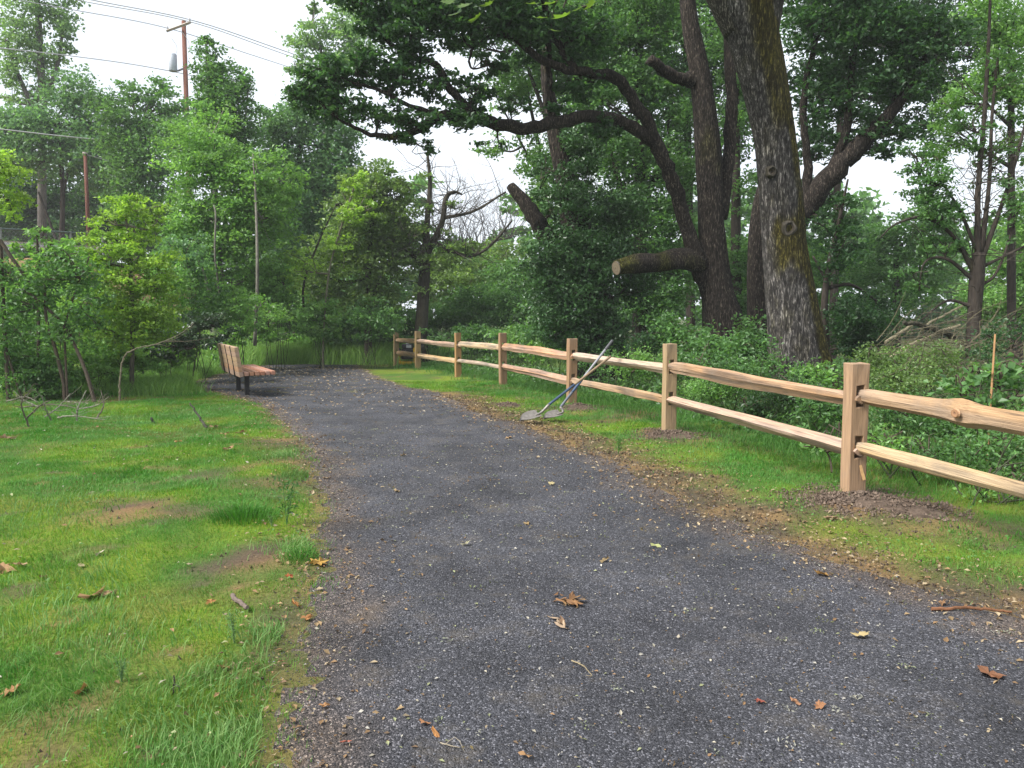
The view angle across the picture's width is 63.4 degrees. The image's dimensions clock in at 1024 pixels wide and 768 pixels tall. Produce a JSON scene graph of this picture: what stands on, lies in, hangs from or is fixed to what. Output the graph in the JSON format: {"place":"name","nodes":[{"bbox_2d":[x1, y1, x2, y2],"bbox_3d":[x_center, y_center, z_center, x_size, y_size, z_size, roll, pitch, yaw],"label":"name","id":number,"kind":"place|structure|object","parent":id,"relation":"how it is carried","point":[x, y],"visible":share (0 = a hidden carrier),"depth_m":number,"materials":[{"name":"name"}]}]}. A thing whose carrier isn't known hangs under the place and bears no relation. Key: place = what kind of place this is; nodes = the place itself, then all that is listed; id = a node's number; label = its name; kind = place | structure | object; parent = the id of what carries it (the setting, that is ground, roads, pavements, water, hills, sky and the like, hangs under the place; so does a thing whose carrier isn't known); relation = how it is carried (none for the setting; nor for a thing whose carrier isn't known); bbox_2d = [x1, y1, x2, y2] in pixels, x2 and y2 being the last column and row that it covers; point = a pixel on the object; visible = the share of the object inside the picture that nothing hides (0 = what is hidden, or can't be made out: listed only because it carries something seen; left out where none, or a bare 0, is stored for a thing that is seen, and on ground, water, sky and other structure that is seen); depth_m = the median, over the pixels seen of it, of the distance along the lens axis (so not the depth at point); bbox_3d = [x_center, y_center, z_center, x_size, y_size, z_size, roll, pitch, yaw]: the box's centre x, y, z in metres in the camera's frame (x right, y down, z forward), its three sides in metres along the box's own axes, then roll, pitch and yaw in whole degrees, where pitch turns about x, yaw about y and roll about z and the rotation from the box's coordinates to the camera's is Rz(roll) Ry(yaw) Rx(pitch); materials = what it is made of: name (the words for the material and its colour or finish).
{"place":"outdoors","nodes":[
{"label":"outdoors","id":0,"kind":"place"},
{"bbox_2d":[0,258,1023,767],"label":"ground","id":1,"kind":"structure","parent":0,"point":[258,558],"depth_m":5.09,"materials":[{"name":"plant"}]},
{"bbox_2d":[0,148,43,222],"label":"midstorey bush","id":2,"kind":"object","parent":1,"relation":"on","point":[7,171],"visible":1,"depth_m":12.78,"materials":[{"name":"green plant"}]},
{"bbox_2d":[0,331,52,396],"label":"bramble bush","id":3,"kind":"object","parent":1,"relation":"on","point":[14,355],"visible":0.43,"depth_m":14.53,"materials":[{"name":"green plant"}]},
{"bbox_2d":[0,349,82,400],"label":"bramble bush","id":4,"kind":"object","parent":1,"relation":"on","point":[39,377],"visible":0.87,"depth_m":14.41,"materials":[{"name":"green plant"}]},
{"bbox_2d":[0,0,90,242],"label":"tall tree","id":5,"kind":"object","parent":1,"relation":"on","point":[62,28],"visible":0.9,"depth_m":44.38,"materials":[{"name":"green plant"}]},
{"bbox_2d":[0,306,95,389],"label":"bramble bush","id":6,"kind":"object","parent":1,"relation":"on","point":[35,323],"visible":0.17,"depth_m":16.04,"materials":[{"name":"green plant"}]},
{"bbox_2d":[5,226,108,391],"bbox_3d":[-8.712,-1.353,15.482,2.178,3.094,2.205,0,5,0],"label":"hazel shrub","id":7,"kind":"object","parent":1,"relation":"on","point":[66,244],"visible":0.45,"depth_m":14.84,"materials":[{"name":"green plant"}]},
{"bbox_2d":[0,239,119,401],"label":"leafy shrub","id":8,"kind":"object","parent":1,"relation":"on","point":[30,281],"visible":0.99,"depth_m":14.06,"materials":[{"name":"green plant"}]},
{"bbox_2d":[0,63,126,242],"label":"broadleaf tree","id":9,"kind":"object","parent":1,"relation":"on","point":[35,119],"visible":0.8,"depth_m":40.51,"materials":[{"name":"green plant"}]},
{"bbox_2d":[23,326,125,393],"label":"bramble bush","id":10,"kind":"object","parent":1,"relation":"on","point":[92,355],"visible":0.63,"depth_m":15.14,"materials":[{"name":"green plant"}]},
{"bbox_2d":[0,153,171,261],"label":"broadleaf tree","id":11,"kind":"object","parent":1,"relation":"on","point":[74,219],"visible":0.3,"depth_m":48.41,"materials":[{"name":"green plant"}]},
{"bbox_2d":[57,192,191,391],"bbox_3d":[-7.466,-1.666,15.816,2.521,3.917,1.716,0,5,0],"label":"young tree","id":12,"kind":"object","parent":1,"relation":"on","point":[146,319],"visible":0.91,"depth_m":15.77,"materials":[{"name":"green plant"}]},
{"bbox_2d":[103,345,169,381],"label":"bramble bush","id":13,"kind":"object","parent":1,"relation":"on","point":[140,363],"visible":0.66,"depth_m":17.15,"materials":[{"name":"green plant"}]},
{"bbox_2d":[79,71,194,269],"bbox_3d":[-16.417,-9.418,37.614,5.550,9.506,4.765,-3,6,-31],"label":"broadleaf tree","id":14,"kind":"object","parent":1,"relation":"on","point":[129,141],"visible":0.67,"depth_m":36.68,"materials":[{"name":"green plant"}]},
{"bbox_2d":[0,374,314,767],"bbox_3d":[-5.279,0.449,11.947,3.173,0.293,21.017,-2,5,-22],"label":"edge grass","id":15,"kind":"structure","parent":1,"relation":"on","point":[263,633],"depth_m":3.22,"materials":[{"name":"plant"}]},
{"bbox_2d":[136,262,199,373],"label":"midstorey bush","id":16,"kind":"object","parent":1,"relation":"on","point":[182,276],"visible":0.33,"depth_m":18.84,"materials":[{"name":"green plant"}]},
{"bbox_2d":[138,340,203,375],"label":"bramble bush","id":17,"kind":"object","parent":1,"relation":"on","point":[181,358],"visible":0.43,"depth_m":18.10,"materials":[{"name":"green plant"}]},
{"bbox_2d":[36,349,306,399],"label":"bank grass","id":18,"kind":"structure","parent":1,"relation":"on","point":[173,382],"depth_m":16.43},
{"bbox_2d":[166,18,194,297],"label":"utility pole","id":19,"kind":"object","parent":1,"relation":"on","point":[172,60],"visible":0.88,"depth_m":40.63,"materials":[{"name":"brown wood"}]},
{"bbox_2d":[151,231,217,374],"bbox_3d":[-7.862,-1.878,19.898,1.683,3.582,1.726,0,5,0],"label":"midstorey bush","id":20,"kind":"object","parent":1,"relation":"on","point":[191,249],"visible":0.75,"depth_m":19.70,"materials":[{"name":"green plant"}]},
{"bbox_2d":[143,308,241,383],"bbox_3d":[-7.006,-0.811,18.053,1.987,1.694,2.164,0,5,0],"label":"dark shrub","id":21,"kind":"object","parent":1,"relation":"on","point":[204,323],"visible":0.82,"depth_m":17.94,"materials":[{"name":"green plant"}]},
{"bbox_2d":[176,269,233,372],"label":"midstorey bush","id":22,"kind":"object","parent":1,"relation":"on","point":[201,303],"visible":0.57,"depth_m":19.79,"materials":[{"name":"green plant"}]},
{"bbox_2d":[150,33,278,336],"bbox_3d":[-10.925,-6.962,30.536,3.826,11.410,3.878,4,7,41],"label":"alder tree","id":23,"kind":"object","parent":1,"relation":"on","point":[233,91],"visible":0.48,"depth_m":29.86,"materials":[{"name":"green plant"}]},
{"bbox_2d":[144,98,312,364],"bbox_3d":[-7.914,-4.166,23.424,4.434,7.727,4.677,0,5,0],"label":"alder tree","id":24,"kind":"object","parent":1,"relation":"on","point":[202,157],"visible":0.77,"depth_m":22.40,"materials":[{"name":"green plant"}]},
{"bbox_2d":[193,498,284,526],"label":"grass tussock","id":25,"kind":"object","parent":1,"relation":"on","point":[237,512],"depth_m":5.76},
{"bbox_2d":[207,280,275,364],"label":"midstorey bush","id":26,"kind":"object","parent":1,"relation":"on","point":[235,308],"visible":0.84,"depth_m":20.26,"materials":[{"name":"green plant"}]},
{"bbox_2d":[217,343,274,394],"bbox_3d":[-5.133,-0.232,15.905,0.728,1.052,2.160,-3,6,-27],"label":"park bench","id":27,"kind":"object","parent":1,"relation":"on","point":[229,356],"visible":0.95,"depth_m":15.44,"materials":[{"name":"brown wood"}]},
{"bbox_2d":[243,302,296,372],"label":"midstorey bush","id":28,"kind":"object","parent":1,"relation":"on","point":[272,335],"visible":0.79,"depth_m":21.89,"materials":[{"name":"green plant"}]},
{"bbox_2d":[249,252,309,369],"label":"midstorey bush","id":29,"kind":"object","parent":1,"relation":"on","point":[283,295],"visible":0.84,"depth_m":23.61,"materials":[{"name":"green plant"}]},
{"bbox_2d":[115,261,482,365],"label":"tall grass","id":30,"kind":"structure","parent":1,"relation":"on","point":[297,354],"depth_m":26.96,"materials":[{"name":"plant"}]},
{"bbox_2d":[234,69,376,338],"bbox_3d":[-8.447,-6.937,33.532,6.473,11.699,4.545,0,5,0],"label":"broadleaf tree","id":31,"kind":"object","parent":1,"relation":"on","point":[325,161],"visible":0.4,"depth_m":32.70,"materials":[{"name":"green plant"}]},
{"bbox_2d":[289,297,346,368],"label":"midstorey bush","id":32,"kind":"object","parent":1,"relation":"on","point":[307,314],"visible":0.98,"depth_m":23.73,"materials":[{"name":"green plant"}]},
{"bbox_2d":[275,0,386,142],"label":"sparse tree","id":33,"kind":"object","parent":1,"relation":"on","point":[305,40],"visible":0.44,"depth_m":38.40,"materials":[{"name":"green plant"}]},
{"bbox_2d":[278,169,386,368],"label":"young tree","id":34,"kind":"object","parent":1,"relation":"on","point":[350,209],"visible":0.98,"depth_m":23.64,"materials":[{"name":"green plant"}]},
{"bbox_2d":[283,157,421,363],"bbox_3d":[-5.221,-3.877,26.243,4.749,6.785,4.051,0,5,0],"label":"tree","id":35,"kind":"object","parent":1,"relation":"on","point":[370,281],"visible":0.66,"depth_m":26.33,"materials":[{"name":"green plant"}]},
{"bbox_2d":[335,294,413,368],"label":"midstorey bush","id":36,"kind":"object","parent":1,"relation":"on","point":[378,320],"visible":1,"depth_m":23.69,"materials":[{"name":"green plant"}]},
{"bbox_2d":[348,136,534,362],"bbox_3d":[-2.023,-4.141,26.176,6.568,7.349,3.444,0,5,0],"label":"mossy tree","id":37,"kind":"object","parent":1,"relation":"on","point":[425,258],"visible":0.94,"depth_m":26.58,"materials":[{"name":"green plant"}]},
{"bbox_2d":[411,295,482,354],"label":"understory bush","id":38,"kind":"object","parent":1,"relation":"on","point":[444,314],"visible":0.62,"depth_m":28.59,"materials":[{"name":"green plant"}]},
{"bbox_2d":[413,258,494,351],"bbox_3d":[-1.957,-2.827,30.886,3.430,3.774,3.177,0,5,0],"label":"understory bush","id":39,"kind":"object","parent":1,"relation":"on","point":[465,278],"visible":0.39,"depth_m":30.36,"materials":[{"name":"green plant"}]},
{"bbox_2d":[431,320,512,359],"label":"understory bush","id":40,"kind":"object","parent":1,"relation":"on","point":[470,334],"visible":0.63,"depth_m":24.78,"materials":[{"name":"green plant"}]},
{"bbox_2d":[417,164,536,340],"bbox_3d":[-1.340,-5.438,36.005,5.591,8.307,5.365,4,6,37],"label":"bare thicket","id":41,"kind":"object","parent":1,"relation":"on","point":[484,230],"visible":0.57,"depth_m":35.52,"materials":[{"name":"brown plant"}]},
{"bbox_2d":[439,279,525,352],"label":"understory bush","id":42,"kind":"object","parent":1,"relation":"on","point":[465,297],"visible":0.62,"depth_m":28.47,"materials":[{"name":"green plant"}]},
{"bbox_2d":[373,0,598,234],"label":"maple tree","id":43,"kind":"object","parent":1,"relation":"on","point":[536,70],"visible":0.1,"depth_m":25.12,"materials":[{"name":"green plant"}]},
{"bbox_2d":[442,236,531,326],"bbox_3d":[-0.675,-3.450,32.628,3.704,4.774,3.059,-3,6,-34],"label":"understory bush","id":44,"kind":"object","parent":1,"relation":"on","point":[500,250],"visible":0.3,"depth_m":32.46,"materials":[{"name":"green plant"}]},
{"bbox_2d":[471,255,540,340],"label":"understory bush","id":45,"kind":"object","parent":1,"relation":"on","point":[513,280],"visible":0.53,"depth_m":30.24,"materials":[{"name":"green plant"}]},
{"bbox_2d":[0,393,1023,767],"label":"soil crumbs","id":46,"kind":"object","parent":1,"relation":"on","point":[664,499],"visible":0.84,"depth_m":5.98,"materials":[{"name":"soil"}]},
{"bbox_2d":[468,67,555,255],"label":"maple tree","id":47,"kind":"object","parent":1,"relation":"on","point":[521,89],"visible":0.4,"depth_m":27.08,"materials":[{"name":"green plant"}]},
{"bbox_2d":[0,400,1023,767],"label":"clover","id":48,"kind":"object","parent":1,"relation":"on","point":[302,534],"visible":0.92,"depth_m":6.45,"materials":[{"name":"green plant"}]},
{"bbox_2d":[2,171,1023,337],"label":"wood","id":49,"kind":"object","parent":1,"relation":"on","point":[869,205],"visible":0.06,"depth_m":55.24,"materials":[{"name":"green plant"}]},
{"bbox_2d":[280,0,751,371],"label":"old tree","id":50,"kind":"object","parent":1,"relation":"on","point":[702,257],"visible":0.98,"depth_m":15.05,"materials":[{"name":"green plant"}]},
{"bbox_2d":[474,285,574,337],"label":"understory bush","id":51,"kind":"object","parent":1,"relation":"on","point":[506,317],"visible":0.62,"depth_m":27.54,"materials":[{"name":"green plant"}]},
{"bbox_2d":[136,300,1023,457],"bbox_3d":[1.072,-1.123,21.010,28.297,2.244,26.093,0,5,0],"label":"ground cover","id":52,"kind":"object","parent":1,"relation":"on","point":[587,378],"visible":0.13,"depth_m":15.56,"materials":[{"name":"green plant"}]},
{"bbox_2d":[507,12,674,382],"bbox_3d":[1.703,-3.813,17.635,3.638,7.992,3.150,0,5,0],"label":"ivy tree","id":53,"kind":"object","parent":1,"relation":"on","point":[575,251],"visible":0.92,"depth_m":17.25,"materials":[{"name":"green plant"}]},
{"bbox_2d":[532,0,707,360],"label":"maple tree","id":54,"kind":"object","parent":1,"relation":"on","point":[657,36],"visible":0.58,"depth_m":21.19,"materials":[{"name":"green plant"}]},
{"bbox_2d":[603,340,669,391],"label":"bramble bush","id":55,"kind":"object","parent":1,"relation":"on","point":[642,357],"visible":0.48,"depth_m":14.41,"materials":[{"name":"green plant"}]},
{"bbox_2d":[440,0,842,393],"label":"mossy giant tree","id":56,"kind":"object","parent":1,"relation":"on","point":[750,30],"visible":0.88,"depth_m":13.11,"materials":[{"name":"brown plant"}]},
{"bbox_2d":[615,324,673,377],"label":"bramble bush","id":57,"kind":"object","parent":1,"relation":"on","point":[636,343],"visible":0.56,"depth_m":15.83,"materials":[{"name":"green plant"}]},
{"bbox_2d":[563,0,755,351],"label":"maple tree","id":58,"kind":"object","parent":1,"relation":"on","point":[679,67],"visible":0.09,"depth_m":25.92,"materials":[{"name":"green plant"}]},
{"bbox_2d":[622,427,721,439],"bbox_3d":[1.942,0.604,10.074,1.197,0.103,1.188,0,5,0],"label":"soil heap","id":59,"kind":"object","parent":1,"relation":"on","point":[676,433],"visible":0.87,"depth_m":9.97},
{"bbox_2d":[640,309,720,383],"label":"bramble bush","id":60,"kind":"object","parent":1,"relation":"on","point":[678,329],"visible":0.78,"depth_m":15.37,"materials":[{"name":"green plant"}]},
{"bbox_2d":[658,343,730,403],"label":"bramble bush","id":61,"kind":"object","parent":1,"relation":"on","point":[689,359],"visible":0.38,"depth_m":12.50,"materials":[{"name":"green plant"}]},
{"bbox_2d":[675,324,734,400],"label":"bramble bush","id":62,"kind":"object","parent":1,"relation":"on","point":[696,343],"visible":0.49,"depth_m":13.88,"materials":[{"name":"green plant"}]},
{"bbox_2d":[393,331,1023,498],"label":"rail fence","id":63,"kind":"object","parent":1,"relation":"on","point":[856,396],"visible":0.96,"depth_m":6.96,"materials":[{"name":"brown wood"}]},
{"bbox_2d":[678,366,751,416],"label":"bramble bush","id":64,"kind":"object","parent":1,"relation":"on","point":[701,389],"visible":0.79,"depth_m":11.50,"materials":[{"name":"green plant"}]},
{"bbox_2d":[443,352,1023,450],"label":"weedy grass","id":65,"kind":"structure","parent":1,"relation":"on","point":[565,364],"depth_m":12.95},
{"bbox_2d":[691,351,776,410],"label":"bramble bush","id":66,"kind":"object","parent":1,"relation":"on","point":[741,366],"visible":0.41,"depth_m":11.52,"materials":[{"name":"green plant"}]},
{"bbox_2d":[681,1,794,327],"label":"maple tree","id":67,"kind":"object","parent":1,"relation":"on","point":[737,261],"visible":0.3,"depth_m":24.39,"materials":[{"name":"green plant"}]},
{"bbox_2d":[700,327,782,403],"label":"bramble bush","id":68,"kind":"object","parent":1,"relation":"on","point":[742,348],"visible":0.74,"depth_m":12.88,"materials":[{"name":"green plant"}]},
{"bbox_2d":[731,306,766,364],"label":"bramble bush","id":69,"kind":"object","parent":1,"relation":"on","point":[752,328],"visible":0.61,"depth_m":15.97,"materials":[{"name":"green plant"}]},
{"bbox_2d":[714,393,788,428],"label":"bramble bush","id":70,"kind":"object","parent":1,"relation":"on","point":[754,411],"visible":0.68,"depth_m":10.45,"materials":[{"name":"green plant"}]},
{"bbox_2d":[733,366,838,424],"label":"bramble bush","id":71,"kind":"object","parent":1,"relation":"on","point":[780,401],"visible":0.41,"depth_m":10.41,"materials":[{"name":"green plant"}]},
{"bbox_2d":[745,342,829,413],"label":"bramble bush","id":72,"kind":"object","parent":1,"relation":"on","point":[773,364],"visible":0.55,"depth_m":11.74,"materials":[{"name":"green plant"}]},
{"bbox_2d":[726,218,862,321],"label":"background tree","id":73,"kind":"object","parent":1,"relation":"on","point":[818,284],"visible":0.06,"depth_m":29.37,"materials":[{"name":"green plant"}]},
{"bbox_2d":[779,356,841,404],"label":"bramble bush","id":74,"kind":"object","parent":1,"relation":"on","point":[819,375],"visible":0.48,"depth_m":11.48,"materials":[{"name":"green plant"}]},
{"bbox_2d":[783,382,870,432],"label":"bramble bush","id":75,"kind":"object","parent":1,"relation":"on","point":[817,407],"visible":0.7,"depth_m":9.60,"materials":[{"name":"green plant"}]},
{"bbox_2d":[805,179,909,368],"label":"shade tree","id":76,"kind":"object","parent":1,"relation":"on","point":[848,323],"visible":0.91,"depth_m":16.19,"materials":[{"name":"green plant"}]},
{"bbox_2d":[776,482,952,517],"bbox_3d":[2.697,0.871,6.402,1.257,0.135,1.271,0,5,0],"label":"soil heap","id":77,"kind":"object","parent":1,"relation":"on","point":[861,498],"visible":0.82,"depth_m":6.26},
{"bbox_2d":[747,0,991,370],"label":"forked tree","id":78,"kind":"object","parent":1,"relation":"on","point":[851,150],"visible":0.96,"depth_m":17.31,"materials":[{"name":"green plant"}]},
{"bbox_2d":[842,341,924,409],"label":"leafy bush","id":79,"kind":"object","parent":1,"relation":"on","point":[881,360],"visible":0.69,"depth_m":10.94,"materials":[{"name":"green plant"}]},
{"bbox_2d":[842,410,935,478],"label":"leafy bush","id":80,"kind":"object","parent":1,"relation":"on","point":[880,440],"visible":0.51,"depth_m":7.41,"materials":[{"name":"green plant"}]},
{"bbox_2d":[842,385,941,448],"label":"leafy bush","id":81,"kind":"object","parent":1,"relation":"on","point":[889,416],"visible":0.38,"depth_m":8.58,"materials":[{"name":"green plant"}]},
{"bbox_2d":[781,0,1023,358],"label":"maple tree","id":82,"kind":"object","parent":1,"relation":"on","point":[816,137],"visible":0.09,"depth_m":24.16,"materials":[{"name":"green plant"}]},
{"bbox_2d":[841,193,973,356],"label":"background tree","id":83,"kind":"object","parent":1,"relation":"on","point":[898,254],"visible":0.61,"depth_m":29.32,"materials":[{"name":"green plant"}]},
{"bbox_2d":[867,358,957,438],"bbox_3d":[4.570,0.192,9.626,1.021,0.957,0.937,2,5,19],"label":"leafy bush","id":84,"kind":"object","parent":1,"relation":"on","point":[891,376],"visible":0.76,"depth_m":9.55,"materials":[{"name":"green plant"}]},
{"bbox_2d":[868,498,974,522],"bbox_3d":[2.944,0.889,6.037,0.771,0.105,0.779,0,5,0],"label":"soil heap","id":85,"kind":"object","parent":1,"relation":"on","point":[920,509],"visible":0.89,"depth_m":5.92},
{"bbox_2d":[897,336,986,397],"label":"leafy bush","id":86,"kind":"object","parent":1,"relation":"on","point":[930,361],"visible":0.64,"depth_m":10.92,"materials":[{"name":"green plant"}]},
{"bbox_2d":[884,432,1000,485],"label":"leafy bush","id":87,"kind":"object","parent":1,"relation":"on","point":[941,450],"visible":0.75,"depth_m":6.99,"materials":[{"name":"green plant"}]},
{"bbox_2d":[871,286,1023,401],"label":"brush tangle","id":88,"kind":"object","parent":1,"relation":"on","point":[960,340],"visible":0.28,"depth_m":11.75,"materials":[{"name":"brown plant"}]},
{"bbox_2d":[893,395,1002,460],"bbox_3d":[4.313,0.501,8.293,0.996,0.786,0.975,-5,7,-43],"label":"leafy bush","id":89,"kind":"object","parent":1,"relation":"on","point":[945,425],"visible":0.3,"depth_m":8.22,"materials":[{"name":"green plant"}]},
{"bbox_2d":[880,0,1023,396],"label":"thin tree","id":90,"kind":"object","parent":1,"relation":"on","point":[976,263],"visible":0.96,"depth_m":12.75,"materials":[{"name":"green plant"}]},
{"bbox_2d":[910,0,1023,362],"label":"background tree","id":91,"kind":"object","parent":1,"relation":"on","point":[1010,34],"visible":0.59,"depth_m":19.42,"materials":[{"name":"green plant"}]},
{"bbox_2d":[923,338,1023,460],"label":"hazel bush","id":92,"kind":"object","parent":1,"relation":"on","point":[1011,369],"visible":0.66,"depth_m":8.15,"materials":[{"name":"green plant"}]},
{"bbox_2d":[943,421,1023,478],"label":"leafy bush","id":93,"kind":"object","parent":1,"relation":"on","point":[984,446],"visible":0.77,"depth_m":6.99,"materials":[{"name":"green plant"}]},
{"bbox_2d":[945,184,1023,361],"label":"background tree","id":94,"kind":"object","parent":1,"relation":"on","point":[995,291],"visible":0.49,"depth_m":23.70,"materials":[{"name":"green plant"}]},
{"bbox_2d":[951,450,1022,504],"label":"leafy bush","id":95,"kind":"object","parent":1,"relation":"on","point":[976,492],"visible":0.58,"depth_m":6.35,"materials":[{"name":"green plant"}]},
{"bbox_2d":[966,313,1023,432],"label":"leafy bush","id":96,"kind":"object","parent":1,"relation":"on","point":[1020,335],"visible":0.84,"depth_m":9.97,"materials":[{"name":"green plant"}]},
{"bbox_2d":[0,0,1023,317],"label":"sky","id":97,"kind":"structure","parent":0,"point":[104,37],"materials":[{"name":"white"}]},
{"bbox_2d":[196,364,1023,767],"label":"path","id":98,"kind":"structure","parent":0,"point":[692,650],"depth_m":3.74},
{"bbox_2d":[0,366,1023,767],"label":"leaf litter","id":99,"kind":"object","parent":98,"relation":"on","point":[576,438],"visible":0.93,"depth_m":5.24,"materials":[{"name":"plant"}]},
{"bbox_2d":[240,441,1023,767],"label":"gravel chips","id":100,"kind":"object","parent":98,"relation":"on","point":[596,609],"visible":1,"depth_m":4.00,"materials":[{"name":"gravel"}]},
{"bbox_2d":[370,361,1023,510],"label":"rough grass","id":101,"kind":"structure","parent":0,"point":[537,386],"depth_m":10.73,"materials":[{"name":"plant"}]},
{"bbox_2d":[394,379,1023,609],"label":"verge grass","id":102,"kind":"structure","parent":0,"point":[495,393],"depth_m":7.72,"materials":[{"name":"plant"}]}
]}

